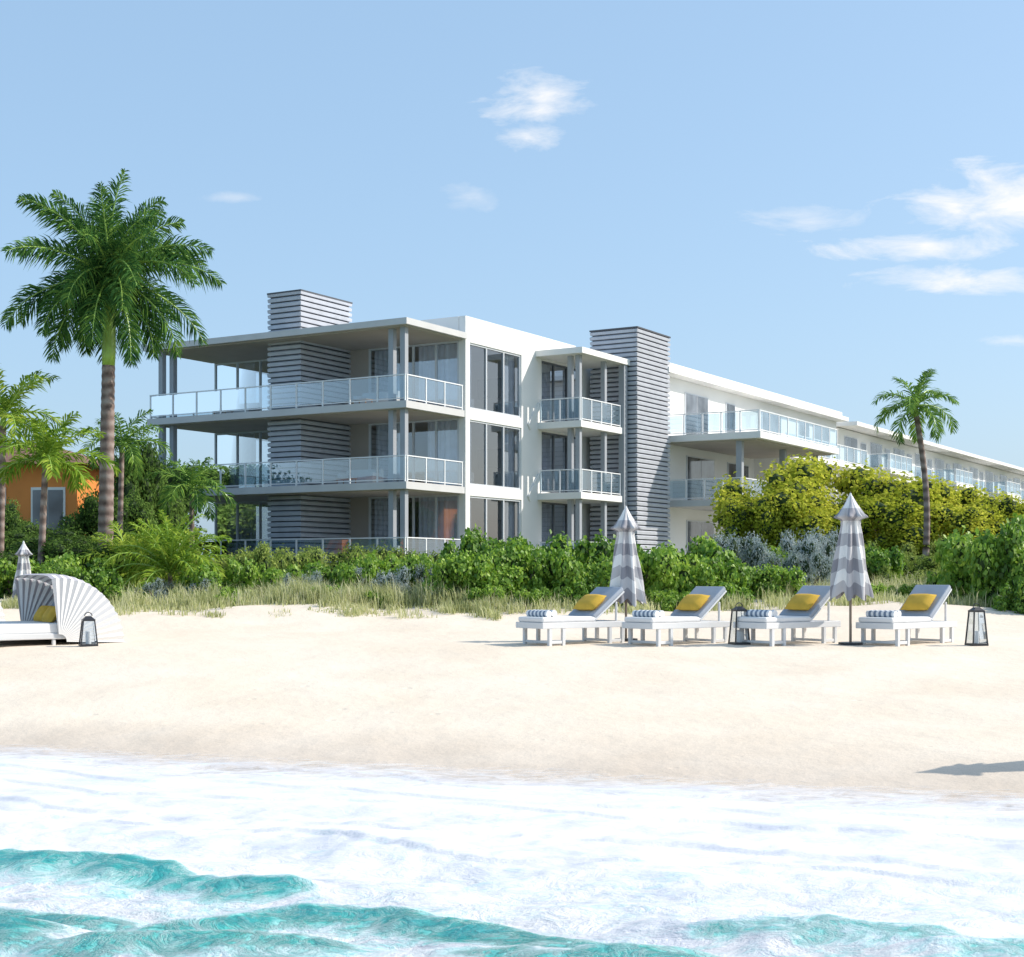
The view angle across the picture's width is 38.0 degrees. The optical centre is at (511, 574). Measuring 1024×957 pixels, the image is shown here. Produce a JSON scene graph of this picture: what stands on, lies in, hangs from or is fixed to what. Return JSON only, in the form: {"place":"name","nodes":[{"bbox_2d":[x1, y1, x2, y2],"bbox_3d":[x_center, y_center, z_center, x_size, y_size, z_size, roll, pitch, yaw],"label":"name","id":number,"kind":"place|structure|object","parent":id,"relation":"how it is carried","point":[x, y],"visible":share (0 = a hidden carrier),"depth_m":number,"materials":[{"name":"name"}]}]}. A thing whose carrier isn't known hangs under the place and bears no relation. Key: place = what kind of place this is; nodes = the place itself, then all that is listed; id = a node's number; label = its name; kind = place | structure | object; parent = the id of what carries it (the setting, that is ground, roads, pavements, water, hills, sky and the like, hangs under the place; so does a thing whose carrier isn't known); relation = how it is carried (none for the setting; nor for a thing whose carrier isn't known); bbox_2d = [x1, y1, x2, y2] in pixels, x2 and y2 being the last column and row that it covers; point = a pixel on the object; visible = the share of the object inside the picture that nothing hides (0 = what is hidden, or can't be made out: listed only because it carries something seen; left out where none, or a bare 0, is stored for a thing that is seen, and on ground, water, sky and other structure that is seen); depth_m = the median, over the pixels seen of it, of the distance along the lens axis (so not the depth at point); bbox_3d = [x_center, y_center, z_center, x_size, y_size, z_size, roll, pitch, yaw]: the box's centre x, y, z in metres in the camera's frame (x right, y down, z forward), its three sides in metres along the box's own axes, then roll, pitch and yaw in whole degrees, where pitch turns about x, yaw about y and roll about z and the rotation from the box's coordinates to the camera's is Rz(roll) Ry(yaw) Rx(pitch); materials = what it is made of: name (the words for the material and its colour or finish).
{"place":"outdoors","nodes":[
{"label":"outdoors","id":0,"kind":"place"},
{"bbox_2d":[0,568,1012,620],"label":"dune grass","id":1,"kind":"structure","parent":0,"point":[348,596],"depth_m":31.36,"materials":[{"name":"green plant"}]},
{"bbox_2d":[0,748,1023,956],"bbox_3d":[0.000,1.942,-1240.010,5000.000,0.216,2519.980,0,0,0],"label":"sea water","id":2,"kind":"structure","parent":0,"point":[109,856],"depth_m":9.97,"materials":[{"name":"liquid"}]},
{"bbox_2d":[0,577,1023,806],"bbox_3d":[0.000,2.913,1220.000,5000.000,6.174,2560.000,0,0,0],"label":"beach sand ground","id":3,"kind":"structure","parent":0,"point":[461,695],"depth_m":19.26,"materials":[{"name":"beige sand"}]},
{"bbox_2d":[4,497,30,533],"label":"dark green tree","id":4,"kind":"object","parent":3,"relation":"on","point":[12,517],"visible":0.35,"depth_m":49.75,"materials":[{"name":"green plant"}]},
{"bbox_2d":[4,526,37,550],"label":"dark green tree","id":5,"kind":"object","parent":3,"relation":"on","point":[15,535],"visible":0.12,"depth_m":41.38,"materials":[{"name":"green plant"}]},
{"bbox_2d":[12,541,32,597],"bbox_3d":[-11.000,-0.033,33.522,0.519,1.450,0.514,0,0,0],"label":"closed beach umbrella","id":6,"kind":"object","parent":3,"relation":"on","point":[23,553],"visible":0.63,"depth_m":33.41,"materials":[{"name":"grey fabric"}]},
{"bbox_2d":[0,555,54,596],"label":"sea grape bush","id":7,"kind":"object","parent":3,"relation":"on","point":[5,569],"visible":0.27,"depth_m":34.69,"materials":[{"name":"green plant"}]},
{"bbox_2d":[4,519,59,537],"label":"dark green tree","id":8,"kind":"object","parent":3,"relation":"on","point":[32,526],"visible":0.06,"depth_m":48.49,"materials":[{"name":"green plant"}]},
{"bbox_2d":[0,369,66,558],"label":"young palm tree","id":9,"kind":"object","parent":3,"relation":"on","point":[16,417],"visible":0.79,"depth_m":37.91,"materials":[{"name":"green plant"}]},
{"bbox_2d":[4,525,97,558],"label":"dark green tree","id":10,"kind":"object","parent":3,"relation":"on","point":[31,544],"visible":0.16,"depth_m":40.50,"materials":[{"name":"green plant"}]},
{"bbox_2d":[5,445,115,534],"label":"orange house","id":11,"kind":"structure","parent":3,"relation":"on","point":[25,491],"depth_m":52.85,"materials":[{"name":"paint"}]},
{"bbox_2d":[5,445,115,534],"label":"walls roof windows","id":12,"kind":"structure","parent":11,"relation":"in","point":[27,491],"depth_m":52.85,"materials":[{"name":"orange paint"}]},
{"bbox_2d":[0,411,121,564],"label":"young palm tree","id":13,"kind":"object","parent":3,"relation":"on","point":[46,454],"visible":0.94,"depth_m":36.38,"materials":[{"name":"green plant"}]},
{"bbox_2d":[0,574,123,644],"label":"canopy daybed","id":14,"kind":"object","parent":3,"relation":"on","point":[55,606],"visible":0.91,"depth_m":24.90,"materials":[{"name":"white fabric"}]},
{"bbox_2d":[37,562,90,582],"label":"sea grape bush","id":15,"kind":"object","parent":3,"relation":"on","point":[78,574],"visible":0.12,"depth_m":32.89,"materials":[{"name":"green plant"}]},
{"bbox_2d":[37,533,94,566],"bbox_3d":[-10.980,-0.167,36.497,1.924,1.721,1.992,0,0,14],"label":"dark green tree","id":16,"kind":"object","parent":3,"relation":"on","point":[54,548],"visible":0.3,"depth_m":36.09,"materials":[{"name":"green plant"}]},
{"bbox_2d":[37,549,116,573],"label":"sea grape bush","id":17,"kind":"object","parent":3,"relation":"on","point":[65,559],"visible":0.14,"depth_m":34.70,"materials":[{"name":"green plant"}]},
{"bbox_2d":[78,612,97,646],"bbox_3d":[-6.920,0.904,24.300,0.280,0.588,0.280,0,0,-23],"label":"beach lantern","id":18,"kind":"object","parent":3,"relation":"on","point":[88,633],"visible":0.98,"depth_m":24.25,"materials":[{"name":"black metal"}]},
{"bbox_2d":[54,488,135,544],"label":"dark green tree","id":19,"kind":"object","parent":3,"relation":"on","point":[85,520],"visible":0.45,"depth_m":46.54,"materials":[{"name":"green plant"}]},
{"bbox_2d":[83,566,134,603],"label":"sea grape bush","id":20,"kind":"object","parent":3,"relation":"on","point":[105,582],"visible":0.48,"depth_m":32.96,"materials":[{"name":"green plant"}]},
{"bbox_2d":[0,168,226,552],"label":"royal palm tree","id":21,"kind":"object","parent":3,"relation":"on","point":[108,279],"visible":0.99,"depth_m":39.59,"materials":[{"name":"green plant"}]},
{"bbox_2d":[78,539,153,586],"bbox_3d":[-9.732,-0.065,36.228,2.422,1.576,2.223,0,0,26],"label":"dark green tree","id":22,"kind":"object","parent":3,"relation":"on","point":[97,549],"visible":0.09,"depth_m":35.77,"materials":[{"name":"green plant"}]},
{"bbox_2d":[73,409,173,534],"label":"young palm tree","id":23,"kind":"object","parent":3,"relation":"on","point":[132,456],"visible":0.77,"depth_m":44.93,"materials":[{"name":"green plant"}]},
{"bbox_2d":[77,520,177,591],"bbox_3d":[-9.220,-0.320,36.001,2.702,2.038,2.571,0,0,0],"label":"areca palm","id":24,"kind":"object","parent":3,"relation":"on","point":[114,544],"visible":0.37,"depth_m":35.64,"materials":[{"name":"green plant"}]},
{"bbox_2d":[95,431,169,533],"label":"dark green tree","id":25,"kind":"object","parent":3,"relation":"on","point":[144,488],"visible":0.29,"depth_m":52.07,"materials":[{"name":"green plant"}]},
{"bbox_2d":[114,490,158,534],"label":"dark green tree","id":26,"kind":"object","parent":3,"relation":"on","point":[142,513],"visible":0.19,"depth_m":48.31,"materials":[{"name":"green plant"}]},
{"bbox_2d":[134,577,174,599],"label":"silver leaf shrub","id":27,"kind":"object","parent":3,"relation":"on","point":[149,588],"visible":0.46,"depth_m":33.26,"materials":[{"name":"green plant"}]},
{"bbox_2d":[151,475,177,532],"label":"dark green tree","id":28,"kind":"object","parent":3,"relation":"on","point":[171,515],"visible":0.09,"depth_m":54.36,"materials":[{"name":"green plant"}]},
{"bbox_2d":[100,509,233,599],"bbox_3d":[-7.932,-0.402,34.671,3.266,2.205,3.058,0,0,0],"label":"areca palm","id":29,"kind":"object","parent":3,"relation":"on","point":[169,549],"visible":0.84,"depth_m":34.31,"materials":[{"name":"green plant"}]},
{"bbox_2d":[153,481,194,545],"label":"dark green tree","id":30,"kind":"object","parent":3,"relation":"on","point":[180,506],"visible":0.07,"depth_m":57.05,"materials":[{"name":"green plant"}]},
{"bbox_2d":[156,461,206,553],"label":"dark green tree","id":31,"kind":"object","parent":3,"relation":"on","point":[170,480],"visible":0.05,"depth_m":60.79,"materials":[{"name":"green plant"}]},
{"bbox_2d":[144,457,238,546],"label":"young palm tree","id":32,"kind":"object","parent":3,"relation":"on","point":[190,483],"visible":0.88,"depth_m":45.82,"materials":[{"name":"green plant"}]},
{"bbox_2d":[172,562,234,596],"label":"sea grape bush","id":33,"kind":"object","parent":3,"relation":"on","point":[202,572],"visible":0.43,"depth_m":33.41,"materials":[{"name":"green plant"}]},
{"bbox_2d":[193,550,248,581],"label":"olive green shrub","id":34,"kind":"object","parent":3,"relation":"on","point":[239,559],"visible":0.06,"depth_m":35.66,"materials":[{"name":"green plant"}]},
{"bbox_2d":[224,555,265,592],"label":"sea grape bush","id":35,"kind":"object","parent":3,"relation":"on","point":[249,575],"visible":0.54,"depth_m":34.04,"materials":[{"name":"green plant"}]},
{"bbox_2d":[233,541,287,575],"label":"olive green shrub","id":36,"kind":"object","parent":3,"relation":"on","point":[261,555],"visible":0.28,"depth_m":35.39,"materials":[{"name":"green plant"}]},
{"bbox_2d":[257,559,330,592],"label":"sea grape bush","id":37,"kind":"object","parent":3,"relation":"on","point":[269,574],"visible":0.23,"depth_m":33.81,"materials":[{"name":"green plant"}]},
{"bbox_2d":[276,544,331,572],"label":"olive green shrub","id":38,"kind":"object","parent":3,"relation":"on","point":[301,561],"visible":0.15,"depth_m":35.61,"materials":[{"name":"green plant"}]},
{"bbox_2d":[272,545,338,571],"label":"olive green shrub","id":39,"kind":"object","parent":3,"relation":"on","point":[331,557],"visible":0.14,"depth_m":40.05,"materials":[{"name":"green plant"}]},
{"bbox_2d":[267,289,352,562],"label":"chimney front","id":40,"kind":"object","parent":3,"relation":"on","point":[300,516],"visible":0.72,"depth_m":64.64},
{"bbox_2d":[328,553,380,589],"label":"sea grape bush","id":41,"kind":"object","parent":3,"relation":"on","point":[340,572],"visible":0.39,"depth_m":33.26,"materials":[{"name":"green plant"}]},
{"bbox_2d":[329,541,403,569],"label":"olive green shrub","id":42,"kind":"object","parent":3,"relation":"on","point":[342,556],"visible":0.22,"depth_m":40.51,"materials":[{"name":"green plant"}]},
{"bbox_2d":[368,564,412,592],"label":"silver leaf shrub","id":43,"kind":"object","parent":3,"relation":"on","point":[402,576],"visible":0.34,"depth_m":32.39,"materials":[{"name":"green plant"}]},
{"bbox_2d":[359,550,433,588],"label":"sea grape bush","id":44,"kind":"object","parent":3,"relation":"on","point":[392,563],"visible":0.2,"depth_m":34.02,"materials":[{"name":"green plant"}]},
{"bbox_2d":[401,550,445,587],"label":"sea grape bush","id":45,"kind":"object","parent":3,"relation":"on","point":[412,563],"visible":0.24,"depth_m":33.25,"materials":[{"name":"green plant"}]},
{"bbox_2d":[421,545,496,597],"bbox_3d":[-1.247,0.161,32.207,1.596,1.583,1.596,0,0,-42],"label":"sea grape bush","id":46,"kind":"object","parent":3,"relation":"on","point":[439,569],"visible":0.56,"depth_m":31.81,"materials":[{"name":"green plant"}]},
{"bbox_2d":[440,524,491,558],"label":"sea grape bush","id":47,"kind":"object","parent":3,"relation":"on","point":[472,541],"visible":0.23,"depth_m":34.24,"materials":[{"name":"green plant"}]},
{"bbox_2d":[460,583,504,604],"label":"sea grape bush","id":48,"kind":"object","parent":3,"relation":"on","point":[476,592],"visible":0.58,"depth_m":31.04,"materials":[{"name":"green plant"}]},
{"bbox_2d":[446,552,531,598],"bbox_3d":[-0.566,0.218,32.212,1.902,1.421,2.022,0,0,-21],"label":"sea grape bush","id":49,"kind":"object","parent":3,"relation":"on","point":[506,577],"visible":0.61,"depth_m":31.72,"materials":[{"name":"green plant"}]},
{"bbox_2d":[476,532,557,574],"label":"sea grape bush","id":50,"kind":"object","parent":3,"relation":"on","point":[496,544],"visible":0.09,"depth_m":33.37,"materials":[{"name":"green plant"}]},
{"bbox_2d":[484,540,558,600],"bbox_3d":[0.306,0.088,32.788,1.776,1.726,1.892,0,0,9],"label":"sea grape bush","id":51,"kind":"object","parent":3,"relation":"on","point":[533,564],"visible":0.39,"depth_m":32.38,"materials":[{"name":"green plant"}]},
{"bbox_2d":[513,587,552,607],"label":"sea grape bush","id":52,"kind":"object","parent":3,"relation":"on","point":[537,593],"visible":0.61,"depth_m":31.03,"materials":[{"name":"green plant"}]},
{"bbox_2d":[530,545,593,601],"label":"sea grape bush","id":53,"kind":"object","parent":3,"relation":"on","point":[568,565],"visible":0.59,"depth_m":31.99,"materials":[{"name":"green plant"}]},
{"bbox_2d":[512,529,615,567],"bbox_3d":[1.041,-0.107,34.505,2.541,1.919,2.539,0,0,-32],"label":"sea grape bush","id":54,"kind":"object","parent":3,"relation":"on","point":[584,549],"visible":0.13,"depth_m":34.00,"materials":[{"name":"green plant"}]},
{"bbox_2d":[516,587,624,645],"bbox_3d":[1.025,0.710,25.043,1.850,0.994,0.740,0,0,-36],"label":"sun lounger","id":55,"kind":"object","parent":3,"relation":"on","point":[590,609],"visible":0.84,"depth_m":24.94,"materials":[{"name":"grey fabric"}]},
{"bbox_2d":[557,580,599,605],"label":"sea grape bush","id":56,"kind":"object","parent":3,"relation":"on","point":[580,589],"visible":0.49,"depth_m":31.36,"materials":[{"name":"green plant"}]},
{"bbox_2d":[143,316,1023,555],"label":"walls and slabs","id":57,"kind":"structure","parent":3,"relation":"on","point":[745,453],"depth_m":69.29,"materials":[{"name":"paint"}]},
{"bbox_2d":[203,391,399,552],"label":"balcony sofas","id":58,"kind":"object","parent":57,"relation":"on","point":[368,474],"visible":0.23,"depth_m":64.00,"materials":[{"name":"white fabric"}]},
{"bbox_2d":[214,341,574,556],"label":"windows","id":59,"kind":"structure","parent":57,"relation":"on","point":[438,516],"depth_m":66.60,"materials":[{"name":"glass"}]},
{"bbox_2d":[149,374,1021,561],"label":"glass railings","id":60,"kind":"object","parent":57,"relation":"on","point":[205,401],"visible":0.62,"depth_m":65.36,"materials":[{"name":"clear glass"}]},
{"bbox_2d":[589,326,670,552],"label":"chimney side","id":61,"kind":"object","parent":57,"relation":"on","point":[645,352],"visible":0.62,"depth_m":72.55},
{"bbox_2d":[564,553,647,593],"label":"sea grape bush","id":62,"kind":"object","parent":3,"relation":"on","point":[605,571],"visible":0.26,"depth_m":32.32,"materials":[{"name":"green plant"}]},
{"bbox_2d":[609,506,645,640],"bbox_3d":[1.955,0.030,25.726,0.692,2.430,0.685,0,0,-29],"label":"closed beach umbrella","id":63,"kind":"object","parent":3,"relation":"on","point":[626,575],"visible":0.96,"depth_m":25.56,"materials":[{"name":"grey fabric"}]},
{"bbox_2d":[648,587,690,611],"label":"sea grape bush","id":64,"kind":"object","parent":3,"relation":"on","point":[670,601],"visible":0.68,"depth_m":31.54,"materials":[{"name":"green plant"}]},
{"bbox_2d":[622,586,729,646],"bbox_3d":[2.778,0.707,25.020,1.850,1.008,0.740,0,0,-38],"label":"sun lounger","id":65,"kind":"object","parent":3,"relation":"on","point":[695,606],"visible":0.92,"depth_m":24.94,"materials":[{"name":"grey fabric"}]},
{"bbox_2d":[642,540,719,601],"bbox_3d":[3.692,0.182,32.968,2.093,1.877,1.932,0,0,-8],"label":"sea grape bush","id":66,"kind":"object","parent":3,"relation":"on","point":[673,571],"visible":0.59,"depth_m":32.40,"materials":[{"name":"green plant"}]},
{"bbox_2d":[661,532,738,580],"bbox_3d":[4.276,-0.043,34.663,2.145,1.924,2.385,0,0,36],"label":"sea grape bush","id":67,"kind":"object","parent":3,"relation":"on","point":[704,547],"visible":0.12,"depth_m":34.20,"materials":[{"name":"green plant"}]},
{"bbox_2d":[681,553,756,603],"bbox_3d":[4.574,0.275,32.699,1.695,1.492,1.596,0,0,37],"label":"sea grape bush","id":68,"kind":"object","parent":3,"relation":"on","point":[734,575],"visible":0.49,"depth_m":32.49,"materials":[{"name":"green plant"}]},
{"bbox_2d":[728,602,750,644],"bbox_3d":[3.780,0.826,24.750,0.280,0.728,0.280,0,0,-17],"label":"beach lantern","id":69,"kind":"object","parent":3,"relation":"on","point":[738,633],"visible":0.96,"depth_m":24.71,"materials":[{"name":"black metal"}]},
{"bbox_2d":[711,527,774,570],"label":"silver leaf shrub","id":70,"kind":"object","parent":3,"relation":"on","point":[753,553],"visible":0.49,"depth_m":37.01,"materials":[{"name":"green plant"}]},
{"bbox_2d":[716,492,795,549],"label":"yellow green tree","id":71,"kind":"object","parent":3,"relation":"on","point":[742,520],"visible":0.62,"depth_m":46.43,"materials":[{"name":"green plant"}]},
{"bbox_2d":[706,459,831,540],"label":"yellow green tree","id":72,"kind":"object","parent":3,"relation":"on","point":[729,491],"visible":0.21,"depth_m":48.38,"materials":[{"name":"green plant"}]},
{"bbox_2d":[742,528,801,571],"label":"silver leaf shrub","id":73,"kind":"object","parent":3,"relation":"on","point":[787,542],"visible":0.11,"depth_m":37.66,"materials":[{"name":"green plant"}]},
{"bbox_2d":[748,562,806,599],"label":"sea grape bush","id":74,"kind":"object","parent":3,"relation":"on","point":[781,577],"visible":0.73,"depth_m":33.77,"materials":[{"name":"green plant"}]},
{"bbox_2d":[756,550,803,583],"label":"silver leaf shrub","id":75,"kind":"object","parent":3,"relation":"on","point":[775,561],"visible":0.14,"depth_m":35.70,"materials":[{"name":"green plant"}]},
{"bbox_2d":[733,586,840,646],"bbox_3d":[4.630,0.698,24.991,1.850,1.016,0.740,0,0,-38],"label":"sun lounger","id":76,"kind":"object","parent":3,"relation":"on","point":[803,607],"visible":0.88,"depth_m":24.92,"materials":[{"name":"grey fabric"}]},
{"bbox_2d":[743,483,870,552],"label":"yellow green tree","id":77,"kind":"object","parent":3,"relation":"on","point":[811,513],"visible":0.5,"depth_m":46.04,"materials":[{"name":"green plant"}]},
{"bbox_2d":[784,546,832,585],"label":"silver leaf shrub","id":78,"kind":"object","parent":3,"relation":"on","point":[821,565],"visible":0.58,"depth_m":35.30,"materials":[{"name":"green plant"}]},
{"bbox_2d":[792,530,835,585],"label":"silver leaf shrub","id":79,"kind":"object","parent":3,"relation":"on","point":[810,547],"visible":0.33,"depth_m":36.64,"materials":[{"name":"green plant"}]},
{"bbox_2d":[798,526,838,564],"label":"silver leaf shrub","id":80,"kind":"object","parent":3,"relation":"on","point":[833,539],"visible":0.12,"depth_m":37.97,"materials":[{"name":"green plant"}]},
{"bbox_2d":[764,448,908,527],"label":"yellow green tree","id":81,"kind":"object","parent":3,"relation":"on","point":[855,483],"visible":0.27,"depth_m":49.09,"materials":[{"name":"green plant"}]},
{"bbox_2d":[830,493,873,644],"bbox_3d":[5.593,-0.045,24.684,0.712,2.620,0.720,0,0,-30],"label":"closed beach umbrella","id":82,"kind":"object","parent":3,"relation":"on","point":[849,577],"visible":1,"depth_m":24.55,"materials":[{"name":"grey fabric"}]},
{"bbox_2d":[866,561,905,584],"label":"olive green shrub","id":83,"kind":"object","parent":3,"relation":"on","point":[884,571],"visible":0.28,"depth_m":37.57,"materials":[{"name":"green plant"}]},
{"bbox_2d":[865,544,907,582],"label":"sea grape bush","id":84,"kind":"object","parent":3,"relation":"on","point":[877,559],"visible":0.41,"depth_m":37.97,"materials":[{"name":"green plant"}]},
{"bbox_2d":[835,492,947,553],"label":"yellow green tree","id":85,"kind":"object","parent":3,"relation":"on","point":[896,525],"visible":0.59,"depth_m":45.55,"materials":[{"name":"green plant"}]},
{"bbox_2d":[828,471,957,541],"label":"yellow green tree","id":86,"kind":"object","parent":3,"relation":"on","point":[913,493],"visible":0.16,"depth_m":47.72,"materials":[{"name":"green plant"}]},
{"bbox_2d":[856,585,956,645],"bbox_3d":[6.651,0.695,25.045,1.850,1.037,0.740,0,0,-41],"label":"sun lounger","id":87,"kind":"object","parent":3,"relation":"on","point":[920,607],"visible":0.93,"depth_m":24.98,"materials":[{"name":"grey fabric"}]},
{"bbox_2d":[872,368,959,556],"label":"slender palm tree","id":88,"kind":"object","parent":3,"relation":"on","point":[913,400],"visible":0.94,"depth_m":43.52,"materials":[{"name":"green plant"}]},
{"bbox_2d":[897,533,945,563],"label":"olive green shrub","id":89,"kind":"object","parent":3,"relation":"on","point":[908,548],"visible":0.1,"depth_m":44.34,"materials":[{"name":"green plant"}]},
{"bbox_2d":[903,554,940,575],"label":"olive green shrub","id":90,"kind":"object","parent":3,"relation":"on","point":[913,559],"visible":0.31,"depth_m":41.41,"materials":[{"name":"green plant"}]},
{"bbox_2d":[902,472,1012,535],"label":"yellow green tree","id":91,"kind":"object","parent":3,"relation":"on","point":[964,496],"visible":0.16,"depth_m":49.32,"materials":[{"name":"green plant"}]},
{"bbox_2d":[913,497,1002,555],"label":"yellow green tree","id":92,"kind":"object","parent":3,"relation":"on","point":[970,520],"visible":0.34,"depth_m":45.60,"materials":[{"name":"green plant"}]},
{"bbox_2d":[923,525,1003,601],"bbox_3d":[10.828,-0.009,34.384,2.603,2.224,2.401,0,0,10],"label":"sea grape bush","id":93,"kind":"object","parent":3,"relation":"on","point":[950,553],"visible":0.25,"depth_m":33.77,"materials":[{"name":"green plant"}]},
{"bbox_2d":[964,603,988,645],"bbox_3d":[7.650,0.834,24.500,0.280,0.728,0.280,0,0,-11],"label":"beach lantern","id":94,"kind":"object","parent":3,"relation":"on","point":[980,636],"visible":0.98,"depth_m":24.46,"materials":[{"name":"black metal"}]},
{"bbox_2d":[963,518,1023,607],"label":"sea grape bush","id":95,"kind":"object","parent":3,"relation":"on","point":[982,559],"visible":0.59,"depth_m":31.64,"materials":[{"name":"green plant"}]},
{"bbox_2d":[968,491,1023,536],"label":"yellow green tree","id":96,"kind":"object","parent":3,"relation":"on","point":[1006,506],"visible":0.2,"depth_m":47.51,"materials":[{"name":"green plant"}]},
{"bbox_2d":[991,577,1023,613],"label":"sea grape bush","id":97,"kind":"object","parent":3,"relation":"on","point":[1004,602],"visible":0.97,"depth_m":30.36,"materials":[{"name":"green plant"}]},
{"bbox_2d":[0,0,1023,554],"label":"sky","id":98,"kind":"structure","parent":0,"point":[817,202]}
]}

